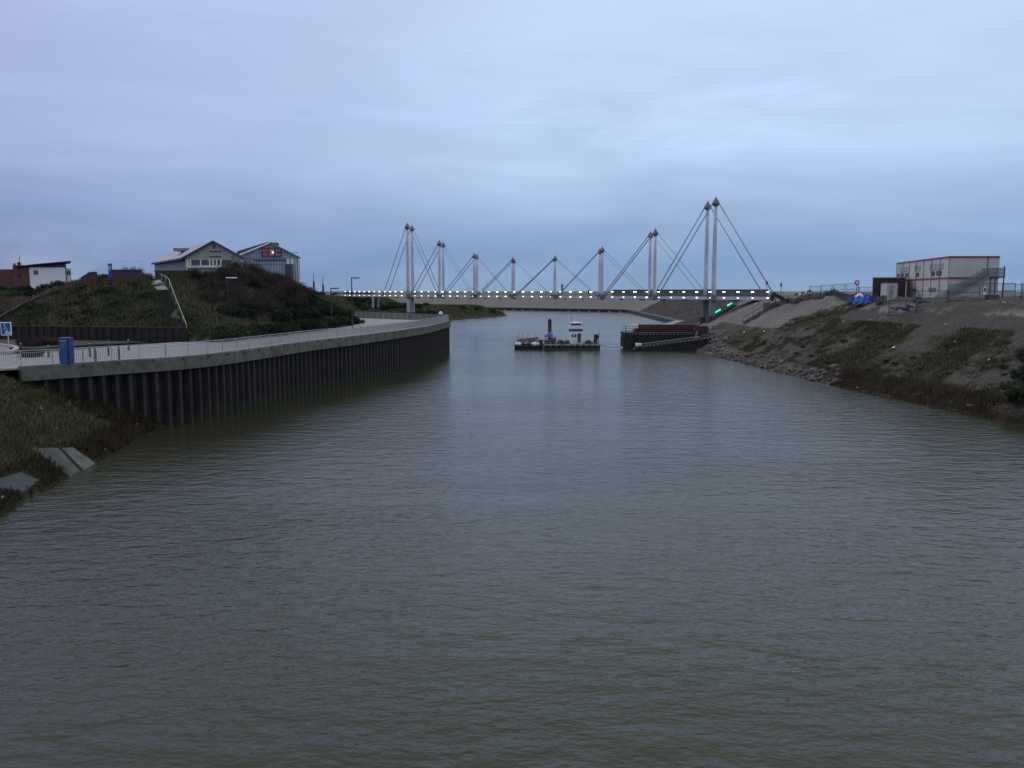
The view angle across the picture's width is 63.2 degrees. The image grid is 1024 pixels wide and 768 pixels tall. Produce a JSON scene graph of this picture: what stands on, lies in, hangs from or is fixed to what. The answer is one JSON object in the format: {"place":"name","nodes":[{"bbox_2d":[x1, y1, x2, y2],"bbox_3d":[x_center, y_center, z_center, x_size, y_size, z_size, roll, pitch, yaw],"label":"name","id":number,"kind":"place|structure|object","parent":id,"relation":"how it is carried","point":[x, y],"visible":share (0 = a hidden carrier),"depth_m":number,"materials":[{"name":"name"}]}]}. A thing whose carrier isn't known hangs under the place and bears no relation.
{"place":"outdoors","nodes":[
{"label":"outdoors","id":0,"kind":"place"},
{"bbox_2d":[0,346,7,350],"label":"road","id":1,"kind":"structure","parent":0,"point":[3,348],"depth_m":75.89,"materials":[{"name":"concrete"}]},
{"bbox_2d":[0,343,18,354],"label":"kerb","id":2,"kind":"structure","parent":1,"relation":"on","point":[15,348],"depth_m":75.09,"materials":[{"name":"concrete"}]},
{"bbox_2d":[150,277,167,289],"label":"rock","id":3,"kind":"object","parent":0,"point":[159,281],"depth_m":99.23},
{"bbox_2d":[0,310,1023,767],"bbox_3d":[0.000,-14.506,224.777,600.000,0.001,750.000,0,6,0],"label":"water","id":4,"kind":"structure","parent":0,"point":[484,542],"depth_m":30.60,"materials":[{"name":"grey liquid"}]},
{"bbox_2d":[514,332,543,348],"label":"work pontoon","id":5,"kind":"object","parent":4,"relation":"on","point":[533,344],"visible":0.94,"depth_m":151.22,"materials":[{"name":"blue paint"}]},
{"bbox_2d":[548,318,551,341],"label":"mooring pile","id":6,"kind":"object","parent":4,"relation":"in","point":[549,324],"visible":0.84,"depth_m":156.01,"materials":[{"name":"red paint"}]},
{"bbox_2d":[543,317,600,349],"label":"workboat","id":7,"kind":"object","parent":4,"relation":"on","point":[574,342],"visible":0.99,"depth_m":150.59,"materials":[{"name":"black metal"}]},
{"bbox_2d":[620,324,724,348],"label":"landing barge","id":8,"kind":"object","parent":4,"relation":"on","point":[645,333],"visible":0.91,"depth_m":151.06,"materials":[{"name":"black metal"}]},
{"bbox_2d":[632,329,727,350],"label":"ramp pontoon","id":9,"kind":"object","parent":4,"relation":"on","point":[695,343],"visible":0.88,"depth_m":147.39,"materials":[{"name":"black metal"}]},
{"bbox_2d":[0,279,1023,512],"bbox_3d":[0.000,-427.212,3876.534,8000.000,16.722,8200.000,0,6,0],"label":"ground","id":10,"kind":"structure","parent":0,"point":[953,316],"depth_m":104.41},
{"bbox_2d":[0,256,29,287],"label":"red brick building","id":11,"kind":"structure","parent":10,"relation":"on","point":[18,275],"depth_m":134.03,"materials":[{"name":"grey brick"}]},
{"bbox_2d":[0,472,37,490],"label":"concrete slab","id":12,"kind":"structure","parent":10,"relation":"on","point":[20,480],"depth_m":43.34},
{"bbox_2d":[15,285,33,291],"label":"evergreen shrub","id":13,"kind":"object","parent":10,"relation":"on","point":[22,288],"visible":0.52,"depth_m":105.64,"materials":[{"name":"green plant"}]},
{"bbox_2d":[0,286,57,320],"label":"path edging","id":14,"kind":"object","parent":10,"relation":"on","point":[18,307],"visible":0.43,"depth_m":95.06,"materials":[{"name":"black metal"}]},
{"bbox_2d":[22,336,42,346],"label":"brown shrub","id":15,"kind":"object","parent":10,"relation":"on","point":[31,343],"visible":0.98,"depth_m":78.92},
{"bbox_2d":[23,289,41,296],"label":"evergreen shrub","id":16,"kind":"object","parent":10,"relation":"on","point":[30,292],"visible":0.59,"depth_m":99.56,"materials":[{"name":"green plant"}]},
{"bbox_2d":[15,261,71,288],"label":"white house","id":17,"kind":"structure","parent":10,"relation":"on","point":[42,273],"depth_m":133.96,"materials":[{"name":"paint"}]},
{"bbox_2d":[46,280,65,288],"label":"evergreen shrub","id":18,"kind":"object","parent":10,"relation":"on","point":[58,282],"visible":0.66,"depth_m":101.62,"materials":[{"name":"green plant"}]},
{"bbox_2d":[0,373,113,472],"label":"grass","id":19,"kind":"structure","parent":10,"relation":"on","point":[47,416],"depth_m":52.59,"materials":[{"name":"plant"}]},
{"bbox_2d":[33,447,94,476],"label":"concrete slab","id":20,"kind":"structure","parent":10,"relation":"on","point":[81,461],"depth_m":49.28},
{"bbox_2d":[59,313,75,319],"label":"scrub bush","id":21,"kind":"object","parent":10,"relation":"on","point":[66,316],"visible":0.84,"depth_m":91.77,"materials":[{"name":"green plant"}]},
{"bbox_2d":[0,339,144,349],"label":"verge","id":22,"kind":"structure","parent":10,"relation":"on","point":[75,342],"depth_m":84.31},
{"bbox_2d":[0,372,166,512],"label":"weeds","id":23,"kind":"object","parent":10,"relation":"on","point":[115,442],"visible":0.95,"depth_m":55.82,"materials":[{"name":"plant"}]},
{"bbox_2d":[80,272,97,285],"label":"brick wall","id":24,"kind":"structure","parent":10,"relation":"on","point":[89,278],"depth_m":100.22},
{"bbox_2d":[80,307,100,315],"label":"scrub bush","id":25,"kind":"object","parent":10,"relation":"on","point":[84,311],"visible":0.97,"depth_m":92.22,"materials":[{"name":"green plant"}]},
{"bbox_2d":[0,326,199,342],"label":"retaining wall","id":26,"kind":"structure","parent":10,"relation":"on","point":[152,334],"depth_m":88.04,"materials":[{"name":"metal"}]},
{"bbox_2d":[111,269,142,283],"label":"brick wall","id":27,"kind":"structure","parent":10,"relation":"on","point":[126,274],"depth_m":100.17,"materials":[{"name":"brick"}]},
{"bbox_2d":[0,272,260,326],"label":"scrub","id":28,"kind":"object","parent":10,"relation":"on","point":[181,292],"visible":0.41,"depth_m":95.56,"materials":[{"name":"plant"}]},
{"bbox_2d":[0,273,274,336],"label":"grass","id":29,"kind":"structure","parent":10,"relation":"on","point":[139,304],"depth_m":92.53,"materials":[{"name":"plant"}]},
{"bbox_2d":[138,290,158,298],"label":"scrub bush","id":30,"kind":"object","parent":10,"relation":"on","point":[144,293],"visible":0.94,"depth_m":95.11,"materials":[{"name":"green plant"}]},
{"bbox_2d":[157,273,186,327],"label":"hill stairs","id":31,"kind":"structure","parent":10,"relation":"on","point":[168,308],"depth_m":92.34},
{"bbox_2d":[154,270,198,278],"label":"brick wall","id":32,"kind":"structure","parent":10,"relation":"on","point":[183,273],"depth_m":102.13,"materials":[{"name":"brick"}]},
{"bbox_2d":[151,241,243,272],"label":"gabled hall","id":33,"kind":"structure","parent":10,"relation":"on","point":[208,255],"depth_m":138.56,"materials":[{"name":"wood"}]},
{"bbox_2d":[187,264,210,280],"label":"brown shrub","id":34,"kind":"object","parent":10,"relation":"on","point":[193,272],"visible":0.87,"depth_m":101.76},
{"bbox_2d":[193,275,210,284],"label":"brown shrub","id":35,"kind":"object","parent":10,"relation":"on","point":[202,281],"visible":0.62,"depth_m":100.00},
{"bbox_2d":[195,277,223,292],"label":"brown shrub","id":36,"kind":"object","parent":10,"relation":"on","point":[211,284],"visible":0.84,"depth_m":97.61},
{"bbox_2d":[197,287,222,302],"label":"brown shrub","id":37,"kind":"object","parent":10,"relation":"on","point":[208,295],"visible":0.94,"depth_m":94.69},
{"bbox_2d":[0,318,431,370],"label":"promenade","id":38,"kind":"structure","parent":10,"relation":"on","point":[368,322],"depth_m":74.67,"materials":[{"name":"concrete"}]},
{"bbox_2d":[0,322,11,356],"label":"road sign","id":39,"kind":"object","parent":38,"relation":"on","point":[6,328],"visible":1,"depth_m":65.80,"materials":[{"name":"metal"}]},
{"bbox_2d":[25,348,45,357],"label":"evergreen shrub","id":40,"kind":"object","parent":38,"relation":"on","point":[41,353],"visible":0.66,"depth_m":66.09,"materials":[{"name":"green plant"}]},
{"bbox_2d":[58,337,73,364],"bbox_3d":[-31.593,-2.329,59.040,0.836,1.940,0.722,1,7,12],"label":"blue cabinet","id":41,"kind":"object","parent":38,"relation":"on","point":[66,351],"visible":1,"depth_m":58.75,"materials":[{"name":"paint"}]},
{"bbox_2d":[202,324,234,341],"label":"evergreen shrub","id":42,"kind":"object","parent":10,"relation":"on","point":[228,333],"visible":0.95,"depth_m":86.06,"materials":[{"name":"green plant"}]},
{"bbox_2d":[210,277,230,290],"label":"brown shrub","id":43,"kind":"object","parent":10,"relation":"on","point":[223,283],"visible":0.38,"depth_m":102.36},
{"bbox_2d":[215,302,236,316],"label":"evergreen shrub","id":44,"kind":"object","parent":10,"relation":"on","point":[227,308],"visible":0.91,"depth_m":92.68,"materials":[{"name":"green plant"}]},
{"bbox_2d":[208,266,244,284],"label":"brown shrub","id":45,"kind":"object","parent":10,"relation":"on","point":[223,276],"visible":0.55,"depth_m":106.64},
{"bbox_2d":[18,317,450,425],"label":"quay wall","id":46,"kind":"structure","parent":10,"relation":"on","point":[176,390],"depth_m":72.00,"materials":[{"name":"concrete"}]},
{"bbox_2d":[0,315,448,365],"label":"quay railing","id":47,"kind":"object","parent":46,"relation":"on","point":[215,347],"visible":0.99,"depth_m":73.42,"materials":[{"name":"metal"}]},
{"bbox_2d":[354,312,447,318],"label":"quay railing","id":48,"kind":"object","parent":46,"relation":"on","point":[356,313],"visible":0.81,"depth_m":155.68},
{"bbox_2d":[219,265,249,286],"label":"brown shrub","id":49,"kind":"object","parent":10,"relation":"on","point":[238,273],"visible":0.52,"depth_m":108.80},
{"bbox_2d":[223,276,246,290],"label":"brown shrub","id":50,"kind":"object","parent":10,"relation":"on","point":[236,283],"visible":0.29,"depth_m":105.18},
{"bbox_2d":[220,286,251,308],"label":"brown shrub","id":51,"kind":"object","parent":10,"relation":"on","point":[239,299],"visible":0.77,"depth_m":97.22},
{"bbox_2d":[223,283,249,296],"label":"brown shrub","id":52,"kind":"object","parent":10,"relation":"on","point":[230,292],"visible":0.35,"depth_m":100.55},
{"bbox_2d":[216,255,257,270],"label":"brown shrub","id":53,"kind":"object","parent":10,"relation":"on","point":[233,264],"visible":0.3,"depth_m":117.98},
{"bbox_2d":[227,322,250,336],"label":"evergreen shrub","id":54,"kind":"object","parent":10,"relation":"on","point":[243,328],"visible":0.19,"depth_m":90.40,"materials":[{"name":"green plant"}]},
{"bbox_2d":[225,263,257,286],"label":"brown shrub","id":55,"kind":"object","parent":10,"relation":"on","point":[250,273],"visible":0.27,"depth_m":110.71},
{"bbox_2d":[235,307,259,319],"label":"evergreen shrub","id":56,"kind":"object","parent":10,"relation":"on","point":[251,312],"visible":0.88,"depth_m":95.35,"materials":[{"name":"green plant"}]},
{"bbox_2d":[242,271,260,288],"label":"brown shrub","id":57,"kind":"object","parent":10,"relation":"on","point":[256,283],"visible":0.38,"depth_m":111.85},
{"bbox_2d":[245,326,261,337],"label":"evergreen shrub","id":58,"kind":"object","parent":10,"relation":"on","point":[255,332],"visible":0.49,"depth_m":92.64,"materials":[{"name":"green plant"}]},
{"bbox_2d":[240,293,270,315],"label":"brown shrub","id":59,"kind":"object","parent":10,"relation":"on","point":[254,302],"visible":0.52,"depth_m":99.65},
{"bbox_2d":[246,270,265,288],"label":"brown shrub","id":60,"kind":"object","parent":10,"relation":"on","point":[261,285],"visible":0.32,"depth_m":113.43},
{"bbox_2d":[249,323,268,336],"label":"evergreen shrub","id":61,"kind":"object","parent":10,"relation":"on","point":[264,329],"visible":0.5,"depth_m":94.22,"materials":[{"name":"green plant"}]},
{"bbox_2d":[251,263,269,278],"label":"brown shrub","id":62,"kind":"object","parent":10,"relation":"on","point":[264,271],"visible":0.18,"depth_m":120.54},
{"bbox_2d":[251,290,272,309],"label":"brown shrub","id":63,"kind":"object","parent":10,"relation":"on","point":[264,298],"visible":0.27,"depth_m":102.67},
{"bbox_2d":[259,271,277,288],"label":"brown shrub","id":64,"kind":"object","parent":10,"relation":"on","point":[272,278],"visible":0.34,"depth_m":120.48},
{"bbox_2d":[237,242,300,283],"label":"glazed hall","id":65,"kind":"structure","parent":10,"relation":"on","point":[273,256],"depth_m":144.42,"materials":[{"name":"metal"}]},
{"bbox_2d":[261,248,280,256],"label":"red window","id":66,"kind":"structure","parent":65,"relation":"in","point":[265,252],"depth_m":144.19,"materials":[{"name":"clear glass"}]},
{"bbox_2d":[265,323,281,333],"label":"evergreen shrub","id":67,"kind":"object","parent":10,"relation":"on","point":[272,328],"visible":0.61,"depth_m":95.85,"materials":[{"name":"green plant"}]},
{"bbox_2d":[262,274,289,290],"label":"brown shrub","id":68,"kind":"object","parent":10,"relation":"on","point":[281,283],"visible":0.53,"depth_m":121.06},
{"bbox_2d":[264,308,293,322],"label":"evergreen shrub","id":69,"kind":"object","parent":10,"relation":"on","point":[279,315],"visible":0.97,"depth_m":102.82,"materials":[{"name":"green plant"}]},
{"bbox_2d":[273,323,286,335],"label":"evergreen shrub","id":70,"kind":"object","parent":10,"relation":"on","point":[283,329],"visible":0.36,"depth_m":97.58,"materials":[{"name":"green plant"}]},
{"bbox_2d":[271,321,291,333],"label":"evergreen shrub","id":71,"kind":"object","parent":10,"relation":"on","point":[288,328],"visible":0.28,"depth_m":99.94,"materials":[{"name":"green plant"}]},
{"bbox_2d":[281,306,297,320],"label":"evergreen shrub","id":72,"kind":"object","parent":10,"relation":"on","point":[294,312],"visible":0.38,"depth_m":106.39,"materials":[{"name":"green plant"}]},
{"bbox_2d":[282,275,299,296],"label":"brown shrub","id":73,"kind":"object","parent":10,"relation":"on","point":[290,288],"visible":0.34,"depth_m":122.66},
{"bbox_2d":[291,305,312,318],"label":"evergreen shrub","id":74,"kind":"object","parent":10,"relation":"on","point":[305,314],"visible":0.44,"depth_m":112.45,"materials":[{"name":"green plant"}]},
{"bbox_2d":[294,319,312,332],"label":"evergreen shrub","id":75,"kind":"object","parent":10,"relation":"on","point":[305,326],"visible":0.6,"depth_m":105.80,"materials":[{"name":"green plant"}]},
{"bbox_2d":[293,282,318,301],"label":"brown shrub","id":76,"kind":"object","parent":10,"relation":"on","point":[312,293],"visible":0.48,"depth_m":129.26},
{"bbox_2d":[301,318,317,329],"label":"evergreen shrub","id":77,"kind":"object","parent":10,"relation":"on","point":[312,321],"visible":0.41,"depth_m":107.36,"materials":[{"name":"green plant"}]},
{"bbox_2d":[300,308,322,319],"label":"evergreen shrub","id":78,"kind":"object","parent":10,"relation":"on","point":[314,313],"visible":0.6,"depth_m":113.89,"materials":[{"name":"green plant"}]},
{"bbox_2d":[313,319,325,328],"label":"evergreen shrub","id":79,"kind":"object","parent":10,"relation":"on","point":[321,325],"visible":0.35,"depth_m":110.97,"materials":[{"name":"green plant"}]},
{"bbox_2d":[317,302,332,314],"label":"evergreen shrub","id":80,"kind":"object","parent":10,"relation":"on","point":[327,307],"visible":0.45,"depth_m":123.20,"materials":[{"name":"green plant"}]},
{"bbox_2d":[327,306,341,316],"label":"evergreen shrub","id":81,"kind":"object","parent":10,"relation":"on","point":[336,311],"visible":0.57,"depth_m":126.25,"materials":[{"name":"green plant"}]},
{"bbox_2d":[332,314,347,324],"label":"evergreen shrub","id":82,"kind":"object","parent":10,"relation":"on","point":[343,319],"visible":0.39,"depth_m":122.73,"materials":[{"name":"green plant"}]},
{"bbox_2d":[351,277,359,327],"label":"street lamp","id":83,"kind":"object","parent":10,"relation":"on","point":[352,298],"visible":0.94,"depth_m":119.35,"materials":[{"name":"grey metal"}]},
{"bbox_2d":[319,294,504,319],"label":"grass","id":84,"kind":"structure","parent":10,"relation":"on","point":[388,312],"depth_m":290.71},
{"bbox_2d":[318,197,783,323],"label":"cable stayed footbridge","id":85,"kind":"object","parent":10,"relation":"on","point":[712,295],"visible":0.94,"depth_m":194.42,"materials":[{"name":"paint"}]},
{"bbox_2d":[487,307,683,323],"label":"canal ledge","id":86,"kind":"object","parent":10,"relation":"on","point":[669,320],"visible":0.45,"depth_m":422.94,"materials":[{"name":"concrete"}]},
{"bbox_2d":[715,301,736,315],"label":"slope stairs","id":87,"kind":"structure","parent":10,"relation":"on","point":[727,309],"depth_m":179.73,"materials":[{"name":"metal"}]},
{"bbox_2d":[742,299,777,322],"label":"slope stairs","id":88,"kind":"structure","parent":10,"relation":"on","point":[755,316],"depth_m":146.59,"materials":[{"name":"concrete"}]},
{"bbox_2d":[770,292,786,302],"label":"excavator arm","id":89,"kind":"object","parent":10,"relation":"on","point":[776,295],"visible":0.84,"depth_m":144.97},
{"bbox_2d":[774,302,871,329],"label":"grass","id":90,"kind":"structure","parent":10,"relation":"on","point":[817,314],"depth_m":123.50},
{"bbox_2d":[763,288,886,308],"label":"netting barrier","id":91,"kind":"object","parent":10,"relation":"on","point":[845,296],"visible":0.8,"depth_m":131.44,"materials":[{"name":"grey fabric"}]},
{"bbox_2d":[853,293,871,303],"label":"covered pile","id":92,"kind":"object","parent":10,"relation":"on","point":[860,298],"visible":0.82,"depth_m":115.81,"materials":[{"name":"blue plastic"}]},
{"bbox_2d":[727,317,1023,406],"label":"grass","id":93,"kind":"structure","parent":10,"relation":"on","point":[932,360],"depth_m":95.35,"materials":[{"name":"plant"}]},
{"bbox_2d":[872,277,905,296],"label":"brown shed","id":94,"kind":"structure","parent":10,"relation":"on","point":[878,281],"depth_m":125.10,"materials":[{"name":"wood"}]},
{"bbox_2d":[880,283,897,298],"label":"white cabin","id":95,"kind":"object","parent":10,"relation":"on","point":[889,290],"visible":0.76,"depth_m":122.28,"materials":[{"name":"metal"}]},
{"bbox_2d":[888,285,893,298],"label":"door","id":96,"kind":"structure","parent":95,"relation":"in","point":[891,287],"depth_m":122.23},
{"bbox_2d":[886,300,916,315],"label":"site fence panel","id":97,"kind":"object","parent":10,"relation":"on","point":[903,305],"visible":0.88,"depth_m":102.22,"materials":[{"name":"metal"}]},
{"bbox_2d":[890,304,912,310],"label":"scrap pile","id":98,"kind":"object","parent":10,"relation":"on","point":[904,308],"visible":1,"depth_m":99.28,"materials":[{"name":"grey metal"}]},
{"bbox_2d":[826,364,1023,424],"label":"reeds","id":99,"kind":"object","parent":10,"relation":"on","point":[903,392],"visible":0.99,"depth_m":79.08,"materials":[{"name":"plant"}]},
{"bbox_2d":[915,291,947,306],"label":"site fence panel","id":100,"kind":"object","parent":10,"relation":"on","point":[928,298],"visible":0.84,"depth_m":99.67,"materials":[{"name":"metal"}]},
{"bbox_2d":[896,256,999,297],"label":"site office","id":101,"kind":"structure","parent":10,"relation":"on","point":[931,277],"depth_m":111.42,"materials":[{"name":"metal"}]},
{"bbox_2d":[946,284,979,301],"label":"site fence panel","id":102,"kind":"object","parent":10,"relation":"on","point":[958,292],"visible":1,"depth_m":96.83,"materials":[{"name":"metal"}]},
{"bbox_2d":[929,266,1004,299],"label":"outside stair","id":103,"kind":"object","parent":10,"relation":"on","point":[979,278],"visible":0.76,"depth_m":106.31,"materials":[{"name":"metal"}]},
{"bbox_2d":[982,283,1015,299],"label":"site fence panel","id":104,"kind":"object","parent":10,"relation":"on","point":[997,290],"visible":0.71,"depth_m":96.24,"materials":[{"name":"metal"}]},
{"bbox_2d":[1001,382,1023,403],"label":"evergreen shrub","id":105,"kind":"object","parent":10,"relation":"on","point":[1013,395],"visible":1,"depth_m":68.23,"materials":[{"name":"green plant"}]},
{"bbox_2d":[1001,284,1023,296],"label":"site fence panel","id":106,"kind":"object","parent":10,"relation":"on","point":[1013,291],"visible":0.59,"depth_m":121.19,"materials":[{"name":"metal"}]},
{"bbox_2d":[1009,365,1023,381],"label":"evergreen shrub","id":107,"kind":"object","parent":10,"relation":"on","point":[1019,375],"visible":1,"depth_m":71.21,"materials":[{"name":"green plant"}]},
{"bbox_2d":[1013,346,1023,363],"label":"evergreen shrub","id":108,"kind":"object","parent":10,"relation":"on","point":[1020,357],"visible":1,"depth_m":73.88,"materials":[{"name":"green plant"}]},
{"bbox_2d":[0,0,1023,290],"label":"sky","id":109,"kind":"structure","parent":0,"point":[842,142],"materials":[{"name":"blue"}]},
{"bbox_2d":[704,295,1023,424],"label":"gravel","id":110,"kind":"structure","parent":0,"point":[870,343],"depth_m":103.10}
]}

